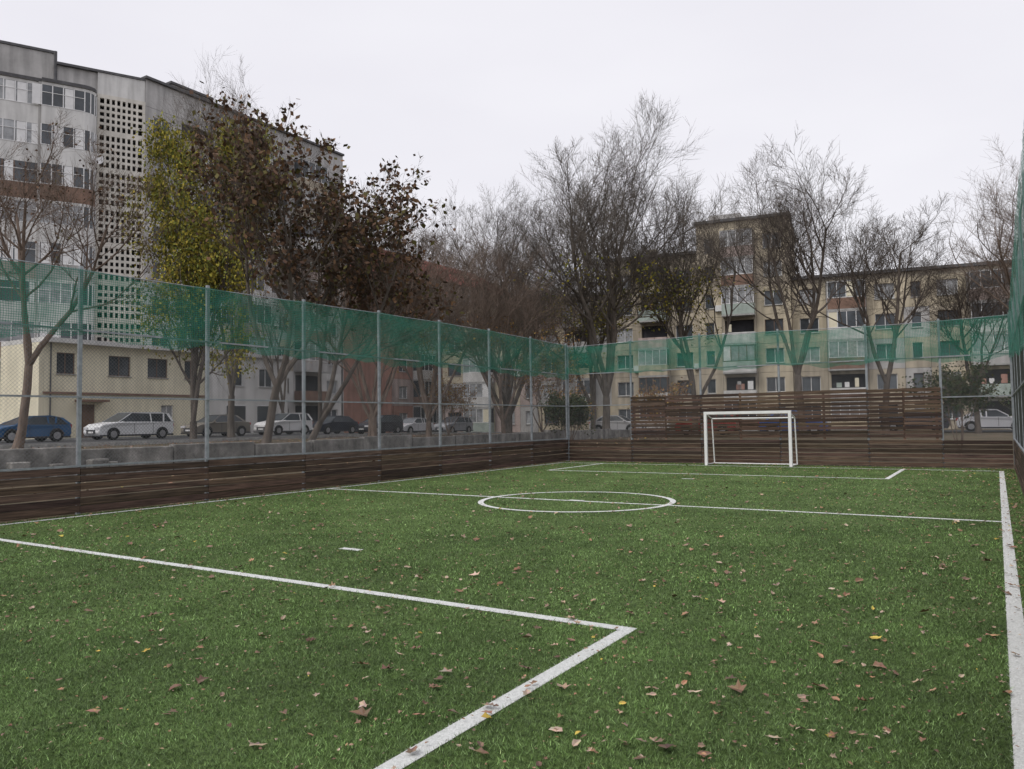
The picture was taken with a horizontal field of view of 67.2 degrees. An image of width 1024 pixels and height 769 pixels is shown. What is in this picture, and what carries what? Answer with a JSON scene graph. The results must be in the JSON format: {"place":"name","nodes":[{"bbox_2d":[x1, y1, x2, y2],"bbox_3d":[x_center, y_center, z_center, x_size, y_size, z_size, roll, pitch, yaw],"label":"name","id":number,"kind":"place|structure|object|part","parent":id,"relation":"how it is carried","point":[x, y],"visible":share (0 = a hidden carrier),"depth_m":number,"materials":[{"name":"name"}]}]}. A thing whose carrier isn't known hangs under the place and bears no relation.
{"place":"outdoors","nodes":[
{"label":"outdoors","id":0,"kind":"place"},
{"bbox_2d":[0,434,343,444],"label":"road","id":1,"kind":"structure","parent":0,"point":[100,440],"depth_m":44.98,"materials":[{"name":"grey asphalt"}]},
{"bbox_2d":[0,415,71,442],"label":"parked car","id":2,"kind":"object","parent":1,"relation":"on","point":[58,431],"visible":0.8,"depth_m":41.68,"materials":[{"name":"paint"}]},
{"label":"windows","id":3,"kind":"part","parent":2,"relation":"part of","materials":[{"name":"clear glass"}]},
{"bbox_2d":[83,412,173,439],"bbox_3d":[-23.159,2.487,46.722,2.114,1.635,4.827,-2,-3,32],"label":"parked car","id":4,"kind":"object","parent":1,"relation":"on","point":[104,431],"visible":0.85,"depth_m":46.18,"materials":[{"name":"paint"}]},
{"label":"windows","id":5,"kind":"part","parent":4,"relation":"part of","materials":[{"name":"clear glass"}]},
{"bbox_2d":[181,414,250,436],"bbox_3d":[-20.124,2.788,52.484,2.114,1.495,4.427,-2,-3,32],"label":"parked car","id":6,"kind":"object","parent":1,"relation":"on","point":[217,419],"visible":0.61,"depth_m":51.88,"materials":[{"name":"paint"}]},
{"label":"windows","id":7,"kind":"part","parent":6,"relation":"part of","materials":[{"name":"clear glass"}]},
{"bbox_2d":[253,413,312,434],"bbox_3d":[-16.861,2.897,56.928,2.114,1.615,4.227,-2,-3,32],"label":"parked car","id":8,"kind":"object","parent":1,"relation":"on","point":[280,426],"visible":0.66,"depth_m":56.40,"materials":[{"name":"paint"}]},
{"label":"windows","id":9,"kind":"part","parent":8,"relation":"part of","materials":[{"name":"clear glass"}]},
{"bbox_2d":[309,416,358,433],"bbox_3d":[-14.379,3.222,61.619,2.114,1.465,4.427,-2,-3,32],"label":"parked car","id":10,"kind":"object","parent":1,"relation":"on","point":[329,424],"visible":0.59,"depth_m":61.22,"materials":[{"name":"paint"}]},
{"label":"windows","id":11,"kind":"part","parent":10,"relation":"part of","materials":[{"name":"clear glass"}]},
{"bbox_2d":[355,415,403,433],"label":"parked car","id":12,"kind":"object","parent":1,"relation":"on","point":[397,428],"visible":0.56,"depth_m":65.27,"materials":[{"name":"paint"}]},
{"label":"windows","id":13,"kind":"part","parent":12,"relation":"part of","materials":[{"name":"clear glass"}]},
{"bbox_2d":[389,418,434,432],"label":"parked car","id":14,"kind":"object","parent":1,"relation":"on","point":[407,421],"visible":0.44,"depth_m":69.47,"materials":[{"name":"paint"}]},
{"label":"windows","id":15,"kind":"part","parent":14,"relation":"part of","materials":[{"name":"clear glass"}]},
{"bbox_2d":[432,417,472,431],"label":"parked car","id":16,"kind":"object","parent":1,"relation":"on","point":[457,425],"visible":0.51,"depth_m":73.82,"materials":[{"name":"paint"}]},
{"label":"windows","id":17,"kind":"part","parent":16,"relation":"part of","materials":[{"name":"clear glass"}]},
{"bbox_2d":[0,429,1023,522],"bbox_3d":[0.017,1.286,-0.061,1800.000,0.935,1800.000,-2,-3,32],"label":"ground","id":18,"kind":"structure","parent":0,"point":[980,435],"depth_m":31.49,"materials":[{"name":"soil"}]},
{"bbox_2d":[0,40,145,365],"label":"apartment tower","id":19,"kind":"structure","parent":18,"relation":"on","point":[39,87],"depth_m":58.07,"materials":[{"name":"stone"}]},
{"bbox_2d":[0,78,95,365],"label":"windows","id":20,"kind":"structure","parent":19,"relation":"in","point":[8,132],"depth_m":57.09,"materials":[{"name":"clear glass"}]},
{"bbox_2d":[0,78,96,340],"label":"window frames","id":21,"kind":"structure","parent":19,"relation":"in","point":[93,248],"depth_m":57.27,"materials":[{"name":"white plastic"}]},
{"bbox_2d":[0,107,183,448],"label":"bare tree","id":22,"kind":"object","parent":18,"relation":"on","point":[28,365],"visible":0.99,"depth_m":29.97,"materials":[{"name":"brown plant"}]},
{"bbox_2d":[0,342,286,439],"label":"walls","id":23,"kind":"structure","parent":18,"relation":"on","point":[60,407],"depth_m":53.77,"materials":[{"name":"beige paint"}]},
{"bbox_2d":[49,342,51,414],"bbox_3d":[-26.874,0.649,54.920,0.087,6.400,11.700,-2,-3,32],"label":"downpipe","id":24,"kind":"object","parent":23,"relation":"attached to","point":[50,379],"visible":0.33,"depth_m":50.02,"materials":[{"name":"metal"}]},
{"bbox_2d":[81,404,93,437],"bbox_3d":[-28.805,2.547,52.161,0.060,2.400,1.000,-2,-3,32],"label":"door","id":25,"kind":"structure","parent":23,"relation":"attached to","point":[87,413],"depth_m":52.19,"materials":[{"name":"brown wood"}]},
{"bbox_2d":[75,399,109,401],"bbox_3d":[-28.272,1.103,51.941,0.898,0.150,1.900,-2,-3,32],"label":"canopy","id":26,"kind":"object","parent":23,"relation":"attached to","point":[88,400],"visible":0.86,"depth_m":51.43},
{"bbox_2d":[43,391,204,396],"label":"trim","id":27,"kind":"structure","parent":23,"relation":"attached to","point":[90,393],"depth_m":54.21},
{"bbox_2d":[1,336,291,359],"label":"roof","id":28,"kind":"structure","parent":23,"relation":"on","point":[85,342],"depth_m":52.69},
{"bbox_2d":[56,353,270,421],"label":"windows","id":29,"kind":"structure","parent":23,"relation":"attached to","point":[68,366],"depth_m":56.85,"materials":[{"name":"black glass"}]},
{"bbox_2d":[57,352,271,421],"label":"window frames","id":30,"kind":"structure","parent":23,"relation":"attached to","point":[64,373],"depth_m":56.51,"materials":[{"name":"plastic"}]},
{"bbox_2d":[118,91,291,438],"bbox_3d":[-16.968,-7.242,43.268,9.345,20.889,7.014,-1,-3,11],"label":"yellow leaved tree","id":31,"kind":"object","parent":18,"relation":"on","point":[211,274],"visible":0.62,"depth_m":42.65,"materials":[{"name":"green plant"}]},
{"bbox_2d":[138,46,324,437],"bbox_3d":[-19.115,-8.287,49.077,11.626,23.553,12.907,-1,-3,10],"label":"bare tree","id":32,"kind":"object","parent":18,"relation":"on","point":[229,417],"visible":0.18,"depth_m":47.25,"materials":[{"name":"brown plant"}]},
{"bbox_2d":[136,75,343,432],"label":"apartment tower","id":33,"kind":"structure","parent":18,"relation":"on","point":[155,89],"depth_m":70.78,"materials":[{"name":"grey concrete"}]},
{"bbox_2d":[152,119,335,420],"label":"windows","id":34,"kind":"structure","parent":33,"relation":"in","point":[298,384],"depth_m":74.22,"materials":[{"name":"black glass"}]},
{"bbox_2d":[152,118,337,415],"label":"window frames","id":35,"kind":"structure","parent":33,"relation":"in","point":[212,348],"depth_m":70.98,"materials":[{"name":"plastic"}]},
{"bbox_2d":[0,432,530,448],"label":"kerb","id":36,"kind":"structure","parent":18,"relation":"on","point":[174,441],"depth_m":40.49,"materials":[{"name":"concrete"}]},
{"bbox_2d":[225,244,337,432],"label":"bare tree","id":37,"kind":"object","parent":18,"relation":"on","point":[271,341],"visible":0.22,"depth_m":63.58,"materials":[{"name":"brown plant"}]},
{"bbox_2d":[0,257,568,520],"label":"side fence","id":38,"kind":"object","parent":18,"relation":"on","point":[382,457],"visible":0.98,"depth_m":18.26,"materials":[{"name":"metal"}]},
{"bbox_2d":[171,80,430,443],"bbox_3d":[-7.920,-4.163,29.186,8.630,13.214,10.899,-2,-3,32],"label":"brown leaved tree","id":39,"kind":"object","parent":18,"relation":"on","point":[266,186],"visible":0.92,"depth_m":27.55,"materials":[{"name":"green plant"}]},
{"bbox_2d":[0,429,674,480],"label":"concrete retaining wall","id":40,"kind":"structure","parent":18,"relation":"on","point":[58,458],"depth_m":25.06,"materials":[{"name":"grey concrete"}]},
{"bbox_2d":[227,156,463,441],"bbox_3d":[-6.408,-2.856,31.965,9.201,10.896,9.364,-1,-3,4],"label":"brown leaved tree","id":41,"kind":"object","parent":18,"relation":"on","point":[374,221],"visible":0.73,"depth_m":30.51,"materials":[{"name":"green plant"}]},
{"bbox_2d":[257,243,459,435],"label":"bare tree","id":42,"kind":"object","parent":18,"relation":"on","point":[359,386],"visible":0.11,"depth_m":40.61,"materials":[{"name":"brown plant"}]},
{"bbox_2d":[286,182,487,435],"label":"bare tree","id":43,"kind":"object","parent":18,"relation":"on","point":[438,270],"visible":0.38,"depth_m":36.04,"materials":[{"name":"brown plant"}]},
{"bbox_2d":[330,229,517,435],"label":"bare tree","id":44,"kind":"object","parent":18,"relation":"on","point":[407,372],"visible":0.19,"depth_m":46.99,"materials":[{"name":"brown plant"}]},
{"bbox_2d":[343,249,510,432],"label":"red roofed apartment block","id":45,"kind":"structure","parent":18,"relation":"on","point":[394,386],"depth_m":88.64,"materials":[{"name":"paint"}]},
{"bbox_2d":[399,332,442,418],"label":"window frames","id":46,"kind":"structure","parent":45,"relation":"in","point":[428,332],"depth_m":89.29,"materials":[{"name":"plastic"}]},
{"bbox_2d":[399,288,471,422],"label":"windows","id":47,"kind":"structure","parent":45,"relation":"in","point":[421,411],"depth_m":89.01,"materials":[{"name":"grey glass"}]},
{"bbox_2d":[421,371,480,435],"bbox_3d":[-3.729,1.130,45.169,3.700,3.959,3.270,-2,-3,32],"label":"shrub","id":48,"kind":"object","parent":18,"relation":"on","point":[455,395],"visible":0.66,"depth_m":44.74,"materials":[{"name":"brown plant"}]},
{"bbox_2d":[368,206,541,436],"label":"bare tree","id":49,"kind":"object","parent":18,"relation":"on","point":[427,411],"visible":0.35,"depth_m":42.45,"materials":[{"name":"brown plant"}]},
{"bbox_2d":[409,229,582,433],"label":"bare tree","id":50,"kind":"object","parent":18,"relation":"on","point":[506,330],"visible":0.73,"depth_m":42.93,"materials":[{"name":"brown plant"}]},
{"bbox_2d":[413,215,586,430],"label":"bare tree","id":51,"kind":"object","parent":18,"relation":"on","point":[514,354],"visible":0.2,"depth_m":53.46,"materials":[{"name":"brown plant"}]},
{"bbox_2d":[0,461,1023,768],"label":"artificial turf pitch","id":52,"kind":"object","parent":18,"relation":"on","point":[352,523],"visible":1,"depth_m":6.99,"materials":[{"name":"green plastic"}]},
{"bbox_2d":[0,461,1023,768],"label":"artificial grass fibres","id":53,"kind":"object","parent":52,"relation":"on","point":[588,641],"visible":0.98,"depth_m":5.88,"materials":[{"name":"green plastic"}]},
{"bbox_2d":[0,462,1023,768],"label":"pitch line markings","id":54,"kind":"object","parent":52,"relation":"on","point":[568,664],"visible":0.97,"depth_m":6.39,"materials":[{"name":"white paint"}]},
{"bbox_2d":[0,433,1023,768],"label":"fallen leaves","id":55,"kind":"object","parent":52,"relation":"on","point":[738,687],"visible":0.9,"depth_m":7.03,"materials":[{"name":"brown plant"}]},
{"bbox_2d":[704,410,797,466],"bbox_3d":[8.527,1.921,27.552,3.050,1.930,1.024,-2,-3,32],"label":"football goal","id":56,"kind":"object","parent":52,"relation":"on","point":[789,417],"visible":0.96,"depth_m":27.41,"materials":[{"name":"white paint"}]},
{"bbox_2d":[385,174,638,432],"bbox_3d":[-1.120,-4.726,49.974,15.161,16.094,13.463,1,-4,-40],"label":"bare tree","id":57,"kind":"object","parent":18,"relation":"on","point":[505,233],"visible":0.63,"depth_m":47.85,"materials":[{"name":"brown plant"}]},
{"bbox_2d":[404,261,621,414],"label":"bare tree","id":58,"kind":"object","parent":18,"relation":"on","point":[527,347],"visible":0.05,"depth_m":70.44,"materials":[{"name":"brown plant"}]},
{"bbox_2d":[433,253,600,414],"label":"bare tree","id":59,"kind":"object","parent":18,"relation":"on","point":[552,352],"visible":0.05,"depth_m":61.52,"materials":[{"name":"brown plant"}]},
{"bbox_2d":[442,292,611,432],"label":"apartment block","id":60,"kind":"structure","parent":18,"relation":"on","point":[523,413],"depth_m":80.45,"materials":[{"name":"beige paint"}]},
{"bbox_2d":[447,301,589,424],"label":"window frames","id":61,"kind":"structure","parent":60,"relation":"in","point":[484,387],"depth_m":80.75,"materials":[{"name":"plastic"}]},
{"bbox_2d":[449,303,592,423],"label":"windows","id":62,"kind":"structure","parent":60,"relation":"in","point":[472,412],"depth_m":81.00,"materials":[{"name":"grey glass"}]},
{"bbox_2d":[503,352,590,431],"bbox_3d":[1.925,0.352,46.193,5.550,5.492,5.139,-1,-3,1],"label":"shrub","id":63,"kind":"object","parent":18,"relation":"on","point":[537,387],"visible":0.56,"depth_m":46.00,"materials":[{"name":"brown plant"}]},
{"bbox_2d":[537,389,597,442],"bbox_3d":[2.739,1.703,37.168,3.073,2.999,2.375,2,-4,-44],"label":"shrub","id":64,"kind":"object","parent":18,"relation":"on","point":[574,401],"visible":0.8,"depth_m":36.91,"materials":[{"name":"green plant"}]},
{"bbox_2d":[545,387,594,442],"bbox_3d":[3.102,1.663,42.722,2.906,3.304,2.598,-3,-4,43],"label":"shrub","id":65,"kind":"object","parent":18,"relation":"on","point":[565,403],"visible":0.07,"depth_m":42.63,"materials":[{"name":"brown plant"}]},
{"bbox_2d":[511,202,660,428],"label":"bare tree","id":66,"kind":"object","parent":18,"relation":"on","point":[602,333],"visible":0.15,"depth_m":60.93,"materials":[{"name":"brown plant"}]},
{"bbox_2d":[487,89,736,428],"bbox_3d":[6.982,-7.771,51.304,18.231,22.213,14.348,2,-4,-44],"label":"bare tree","id":67,"kind":"object","parent":18,"relation":"on","point":[582,240],"visible":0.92,"depth_m":49.36,"materials":[{"name":"brown plant"}]},
{"bbox_2d":[589,415,646,429],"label":"parked car","id":68,"kind":"object","parent":18,"relation":"on","point":[618,422],"visible":0.3,"depth_m":61.69,"materials":[{"name":"paint"}]},
{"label":"windows","id":69,"kind":"part","parent":68,"relation":"part of","materials":[{"name":"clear glass"}]},
{"bbox_2d":[627,376,692,447],"bbox_3d":[7.446,1.401,38.093,3.418,3.645,2.667,-2,-3,32],"label":"shrub","id":70,"kind":"object","parent":18,"relation":"on","point":[651,394],"visible":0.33,"depth_m":37.81,"materials":[{"name":"brown plant"}]},
{"bbox_2d":[610,212,795,430],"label":"apartment block","id":71,"kind":"structure","parent":18,"relation":"on","point":[747,319],"depth_m":71.83,"materials":[{"name":"beige paint"}]},
{"bbox_2d":[617,229,784,420],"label":"windows","id":72,"kind":"structure","parent":71,"relation":"in","point":[737,325],"depth_m":71.75,"materials":[{"name":"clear glass"}]},
{"bbox_2d":[617,230,785,420],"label":"window frames","id":73,"kind":"structure","parent":71,"relation":"in","point":[727,356],"depth_m":72.05,"materials":[{"name":"plastic"}]},
{"bbox_2d":[593,168,814,434],"bbox_3d":[12.882,-5.870,52.783,14.669,18.933,14.256,1,-3,-33],"label":"willow tree","id":74,"kind":"object","parent":18,"relation":"on","point":[677,282],"visible":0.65,"depth_m":51.31,"materials":[{"name":"brown plant"}]},
{"bbox_2d":[675,412,739,434],"bbox_3d":[13.532,2.596,53.437,4.227,1.765,2.114,-2,-3,29],"label":"parked car","id":75,"kind":"object","parent":18,"relation":"on","point":[714,423],"visible":0.14,"depth_m":52.33,"materials":[{"name":"paint"}]},
{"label":"windows","id":76,"kind":"part","parent":75,"relation":"part of","materials":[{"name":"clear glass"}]},
{"bbox_2d":[664,124,899,430],"bbox_3d":[16.918,-5.789,44.784,11.769,17.909,13.050,1,-3,-25],"label":"willow tree","id":77,"kind":"object","parent":18,"relation":"on","point":[782,227],"visible":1,"depth_m":44.56,"materials":[{"name":"brown plant"}]},
{"bbox_2d":[566,313,1014,468],"bbox_3d":[8.958,0.491,28.149,15.722,5.030,0.172,-2,-3,32],"label":"back fence","id":78,"kind":"object","parent":18,"relation":"on","point":[780,456],"visible":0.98,"depth_m":27.12,"materials":[{"name":"metal"}]},
{"bbox_2d":[633,391,938,439],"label":"wall battens","id":79,"kind":"object","parent":78,"relation":"attached to","point":[824,438],"depth_m":26.86,"materials":[{"name":"brown wood"}]},
{"bbox_2d":[630,387,942,437],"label":"wooden backstop wall","id":80,"kind":"structure","parent":78,"relation":"attached to","point":[836,420],"depth_m":27.29,"materials":[{"name":"brown wood"}]},
{"bbox_2d":[758,410,829,430],"bbox_3d":[18.500,2.463,50.438,4.327,1.615,2.114,-2,-3,29],"label":"parked car","id":81,"kind":"object","parent":18,"relation":"on","point":[786,422],"visible":0.09,"depth_m":50.00,"materials":[{"name":"paint"}]},
{"bbox_2d":[755,190,962,434],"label":"willow tree","id":82,"kind":"object","parent":18,"relation":"on","point":[879,262],"visible":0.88,"depth_m":46.34,"materials":[{"name":"brown plant"}]},
{"bbox_2d":[792,260,1020,429],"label":"apartment block","id":83,"kind":"structure","parent":18,"relation":"on","point":[822,323],"depth_m":67.25,"materials":[{"name":"beige paint"}]},
{"bbox_2d":[800,269,1011,417],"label":"windows","id":84,"kind":"structure","parent":83,"relation":"in","point":[850,321],"depth_m":67.42,"materials":[{"name":"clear glass"}]},
{"bbox_2d":[799,269,1012,419],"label":"window frames","id":85,"kind":"structure","parent":83,"relation":"in","point":[833,314],"depth_m":67.53,"materials":[{"name":"plastic"}]},
{"bbox_2d":[899,361,1001,453],"bbox_3d":[16.852,0.902,29.460,3.640,3.814,3.350,1,-3,-29],"label":"shrub","id":86,"kind":"object","parent":18,"relation":"on","point":[963,385],"visible":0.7,"depth_m":29.06,"materials":[{"name":"green plant"}]},
{"bbox_2d":[909,243,1016,432],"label":"bare tree","id":87,"kind":"object","parent":18,"relation":"on","point":[978,292],"visible":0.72,"depth_m":48.32,"materials":[{"name":"brown plant"}]},
{"bbox_2d":[905,133,1023,312],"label":"bare tree","id":88,"kind":"object","parent":18,"relation":"on","point":[1010,237],"visible":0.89,"depth_m":43.82,"materials":[{"name":"brown plant"}]},
{"bbox_2d":[998,371,1011,415],"bbox_3d":[21.863,0.836,30.763,3.358,4.111,3.922,2,-4,-40],"label":"shrub","id":89,"kind":"object","parent":18,"relation":"on","point":[1002,399],"visible":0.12,"depth_m":31.40,"materials":[{"name":"green plant"}]},
{"bbox_2d":[1008,133,1023,492],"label":"side fence","id":90,"kind":"object","parent":18,"relation":"on","point":[1016,325],"visible":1,"depth_m":16.62,"materials":[{"name":"fabric"}]},
{"bbox_2d":[0,0,1023,293],"label":"sky","id":91,"kind":"structure","parent":0,"point":[911,90],"materials":[{"name":"white"}]},
{"bbox_2d":[839,430,1012,431],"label":"road","id":92,"kind":"structure","parent":0,"point":[944,430],"depth_m":54.67,"materials":[{"name":"grey asphalt"}]},
{"bbox_2d":[880,408,949,430],"bbox_3d":[28.906,2.555,55.356,4.427,1.615,2.114,-2,-3,29],"label":"parked car","id":93,"kind":"object","parent":92,"relation":"on","point":[945,423],"visible":0.21,"depth_m":54.30,"materials":[{"name":"paint"}]},
{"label":"windows","id":94,"kind":"part","parent":93,"relation":"part of","materials":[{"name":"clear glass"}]},
{"bbox_2d":[956,409,1012,430],"bbox_3d":[33.080,2.437,52.974,4.427,1.515,2.114,-2,-3,29],"label":"parked car","id":95,"kind":"object","parent":92,"relation":"on","point":[993,418],"visible":0.47,"depth_m":52.37,"materials":[{"name":"paint"}]},
{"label":"windows","id":96,"kind":"part","parent":95,"relation":"part of","materials":[{"name":"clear glass"}]}
]}

